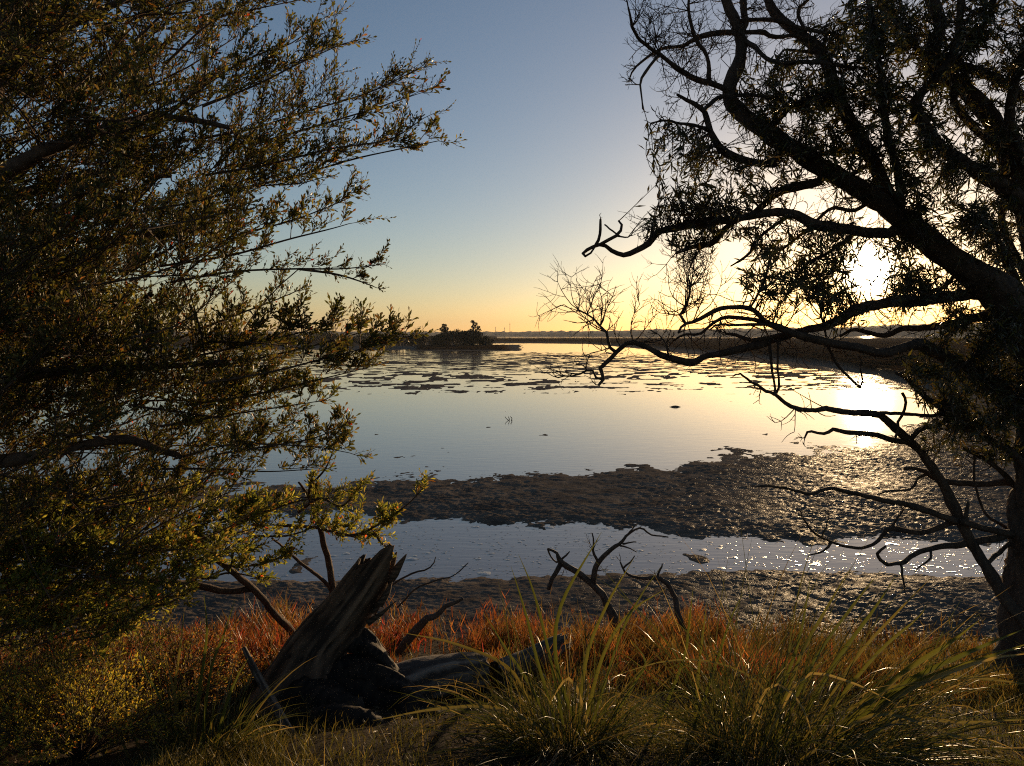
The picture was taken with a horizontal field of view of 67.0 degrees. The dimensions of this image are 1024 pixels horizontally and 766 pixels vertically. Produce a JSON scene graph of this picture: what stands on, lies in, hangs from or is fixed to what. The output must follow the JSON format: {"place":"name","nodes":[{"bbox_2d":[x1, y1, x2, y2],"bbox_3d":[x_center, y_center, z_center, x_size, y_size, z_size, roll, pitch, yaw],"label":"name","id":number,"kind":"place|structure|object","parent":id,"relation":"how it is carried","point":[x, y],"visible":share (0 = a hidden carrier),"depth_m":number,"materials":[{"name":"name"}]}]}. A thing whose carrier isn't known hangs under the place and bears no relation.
{"place":"outdoors","nodes":[
{"label":"outdoors","id":0,"kind":"place"},
{"bbox_2d":[0,336,1007,581],"bbox_3d":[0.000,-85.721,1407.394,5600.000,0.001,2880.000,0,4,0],"label":"lagoon water","id":1,"kind":"structure","parent":0,"point":[599,430],"depth_m":18.65,"materials":[{"name":"blue liquid"}]},
{"bbox_2d":[253,524,1001,579],"bbox_3d":[1.513,2.007,9.396,10.189,0.014,2.502,0,4,0],"label":"foam","id":2,"kind":"object","parent":1,"relation":"on","point":[641,571],"visible":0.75,"depth_m":9.07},
{"bbox_2d":[0,336,1015,641],"bbox_3d":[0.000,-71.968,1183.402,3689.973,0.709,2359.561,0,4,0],"label":"mud flat","id":3,"kind":"structure","parent":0,"point":[698,500],"depth_m":11.43,"materials":[{"name":"brown soil"}]},
{"bbox_2d":[0,596,382,690],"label":"samphire","id":4,"kind":"object","parent":3,"relation":"on","point":[271,658],"visible":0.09,"depth_m":5.70,"materials":[{"name":"red plant"}]},
{"bbox_2d":[179,333,228,342],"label":"shore bush","id":5,"kind":"object","parent":3,"relation":"on","point":[187,340],"visible":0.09,"depth_m":192.66,"materials":[{"name":"green plant"}]},
{"bbox_2d":[257,332,302,344],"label":"shore bush","id":6,"kind":"object","parent":3,"relation":"on","point":[289,337],"visible":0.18,"depth_m":188.00,"materials":[{"name":"green plant"}]},
{"bbox_2d":[302,330,346,344],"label":"shore bush","id":7,"kind":"object","parent":3,"relation":"on","point":[334,336],"visible":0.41,"depth_m":183.96,"materials":[{"name":"green plant"}]},
{"bbox_2d":[346,332,391,344],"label":"shore bush","id":8,"kind":"object","parent":3,"relation":"on","point":[356,340],"visible":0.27,"depth_m":181.21,"materials":[{"name":"green plant"}]},
{"bbox_2d":[382,331,421,345],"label":"shore bush","id":9,"kind":"object","parent":3,"relation":"on","point":[411,339],"visible":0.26,"depth_m":177.03,"materials":[{"name":"green plant"}]},
{"bbox_2d":[405,334,434,345],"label":"shore bush","id":10,"kind":"object","parent":3,"relation":"on","point":[422,339],"visible":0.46,"depth_m":170.63,"materials":[{"name":"green plant"}]},
{"bbox_2d":[439,324,448,331],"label":"tree","id":11,"kind":"object","parent":3,"relation":"on","point":[444,327],"visible":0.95,"depth_m":168.34,"materials":[{"name":"green plant"}]},
{"bbox_2d":[120,583,789,691],"bbox_3d":[-0.276,1.767,5.686,4.054,1.000,2.938,0,4,0],"label":"samphire","id":12,"kind":"object","parent":3,"relation":"on","point":[396,634],"visible":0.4,"depth_m":5.43,"materials":[{"name":"red plant"}]},
{"bbox_2d":[430,329,494,344],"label":"shore bush","id":13,"kind":"object","parent":3,"relation":"on","point":[470,337],"visible":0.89,"depth_m":162.81,"materials":[{"name":"green plant"}]},
{"bbox_2d":[469,320,481,331],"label":"tree","id":14,"kind":"object","parent":3,"relation":"on","point":[473,326],"visible":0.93,"depth_m":167.54,"materials":[{"name":"green plant"}]},
{"bbox_2d":[479,335,490,344],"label":"shore bush","id":15,"kind":"object","parent":3,"relation":"on","point":[485,341],"visible":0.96,"depth_m":160.63,"materials":[{"name":"green plant"}]},
{"bbox_2d":[0,633,1023,765],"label":"bank","id":16,"kind":"structure","parent":0,"point":[347,737],"depth_m":3.37,"materials":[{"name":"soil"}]},
{"bbox_2d":[0,613,92,704],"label":"shrub","id":17,"kind":"object","parent":16,"relation":"on","point":[20,644],"visible":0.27,"depth_m":3.78,"materials":[{"name":"green plant"}]},
{"bbox_2d":[0,638,105,764],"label":"shrub","id":18,"kind":"object","parent":16,"relation":"on","point":[10,702],"visible":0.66,"depth_m":2.98,"materials":[{"name":"green plant"}]},
{"bbox_2d":[0,617,138,721],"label":"shrub","id":19,"kind":"object","parent":16,"relation":"on","point":[75,663],"visible":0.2,"depth_m":3.62,"materials":[{"name":"green plant"}]},
{"bbox_2d":[0,618,237,765],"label":"shrub","id":20,"kind":"object","parent":16,"relation":"on","point":[68,741],"visible":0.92,"depth_m":3.00,"materials":[{"name":"green plant"}]},
{"bbox_2d":[37,605,202,695],"bbox_3d":[-2.109,1.451,4.216,0.882,0.516,0.755,0,4,0],"label":"shrub","id":21,"kind":"object","parent":16,"relation":"on","point":[148,636],"visible":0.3,"depth_m":4.24,"materials":[{"name":"green plant"}]},
{"bbox_2d":[91,614,272,725],"bbox_3d":[-1.674,1.416,3.965,0.788,0.601,0.873,3,4,37],"label":"shrub","id":22,"kind":"object","parent":16,"relation":"on","point":[196,670],"visible":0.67,"depth_m":4.01,"materials":[{"name":"green plant"}]},
{"bbox_2d":[83,598,315,764],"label":"grass tussock","id":23,"kind":"object","parent":16,"relation":"on","point":[194,723],"depth_m":3.11,"materials":[{"name":"green plant"}]},
{"bbox_2d":[119,714,294,765],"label":"short grass","id":24,"kind":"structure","parent":16,"relation":"on","point":[188,758],"depth_m":2.94,"materials":[{"name":"green plant"}]},
{"bbox_2d":[0,436,435,677],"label":"spreading shrub","id":25,"kind":"object","parent":16,"relation":"on","point":[69,558],"visible":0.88,"depth_m":3.46,"materials":[{"name":"green plant"}]},
{"bbox_2d":[0,0,466,605],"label":"leafy tree","id":26,"kind":"object","parent":16,"relation":"on","point":[44,356],"visible":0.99,"depth_m":3.12,"materials":[{"name":"green plant"}]},
{"bbox_2d":[242,646,295,734],"bbox_3d":[-1.095,1.486,3.572,0.045,0.324,0.742,-3,5,-41],"label":"stick","id":27,"kind":"object","parent":16,"relation":"on","point":[261,682],"visible":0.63,"depth_m":3.62,"materials":[{"name":"brown wood"}]},
{"bbox_2d":[228,544,447,725],"bbox_3d":[-0.892,1.474,3.856,1.306,1.199,0.954,0,4,0],"label":"stump","id":28,"kind":"object","parent":16,"relation":"on","point":[331,631],"visible":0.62,"depth_m":3.98,"materials":[{"name":"brown wood"}]},
{"bbox_2d":[392,557,435,585],"bbox_3d":[-0.638,1.156,4.580,0.377,0.258,0.020,0,4,0],"label":"bare twig","id":29,"kind":"object","parent":16,"relation":"on","point":[395,582],"visible":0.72,"depth_m":4.58,"materials":[{"name":"brown wood"}]},
{"bbox_2d":[395,598,462,654],"bbox_3d":[-0.503,1.480,4.705,0.418,0.357,0.052,0,4,0],"label":"dead branch","id":30,"kind":"object","parent":16,"relation":"on","point":[416,629],"visible":0.97,"depth_m":4.69,"materials":[{"name":"brown wood"}]},
{"bbox_2d":[397,563,467,607],"bbox_3d":[-0.492,1.252,4.790,0.447,0.287,0.016,0,4,-1],"label":"bare twig","id":31,"kind":"object","parent":16,"relation":"on","point":[405,599],"visible":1,"depth_m":4.79,"materials":[{"name":"brown wood"}]},
{"bbox_2d":[396,652,489,698],"bbox_3d":[-0.475,1.637,4.208,0.793,0.279,0.248,-2,4,-28],"label":"fallen log","id":32,"kind":"object","parent":16,"relation":"on","point":[416,671],"visible":0.5,"depth_m":4.17,"materials":[{"name":"brown wood"}]},
{"bbox_2d":[489,634,571,689],"bbox_3d":[0.120,1.634,4.565,0.565,0.211,0.167,-3,4,-36],"label":"fallen log","id":33,"kind":"object","parent":16,"relation":"on","point":[539,646],"visible":0.45,"depth_m":4.48,"materials":[{"name":"brown wood"}]},
{"bbox_2d":[373,533,756,765],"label":"grass tussock","id":34,"kind":"object","parent":16,"relation":"on","point":[523,733],"depth_m":3.19,"materials":[{"name":"green plant"}]},
{"bbox_2d":[546,520,667,634],"bbox_3d":[0.678,1.409,5.585,0.880,0.860,0.240,1,4,12],"label":"dead branch","id":35,"kind":"object","parent":16,"relation":"on","point":[598,590],"visible":0.98,"depth_m":5.64,"materials":[{"name":"brown wood"}]},
{"bbox_2d":[616,554,689,636],"bbox_3d":[1.018,1.519,5.595,0.539,0.599,0.125,1,4,12],"label":"dead branch","id":36,"kind":"object","parent":16,"relation":"on","point":[666,583],"visible":0.94,"depth_m":5.55,"materials":[{"name":"brown wood"}]},
{"bbox_2d":[528,0,1023,680],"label":"leaning tree","id":37,"kind":"object","parent":16,"relation":"on","point":[996,292],"visible":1,"depth_m":4.11,"materials":[{"name":"brown plant"}]},
{"bbox_2d":[544,503,1023,765],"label":"grass tussock","id":38,"kind":"object","parent":16,"relation":"on","point":[891,748],"depth_m":2.98,"materials":[{"name":"green plant"}]},
{"bbox_2d":[632,606,1023,703],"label":"samphire","id":39,"kind":"object","parent":16,"relation":"on","point":[904,645],"visible":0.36,"depth_m":5.25,"materials":[{"name":"plant"}]},
{"bbox_2d":[0,0,1023,331],"label":"sky","id":40,"kind":"structure","parent":0,"point":[551,125],"materials":[{"name":"blue"}]},
{"bbox_2d":[105,323,985,335],"bbox_3d":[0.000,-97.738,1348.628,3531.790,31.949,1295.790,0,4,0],"label":"distant hills","id":41,"kind":"structure","parent":0,"point":[877,329],"depth_m":1511.27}
]}

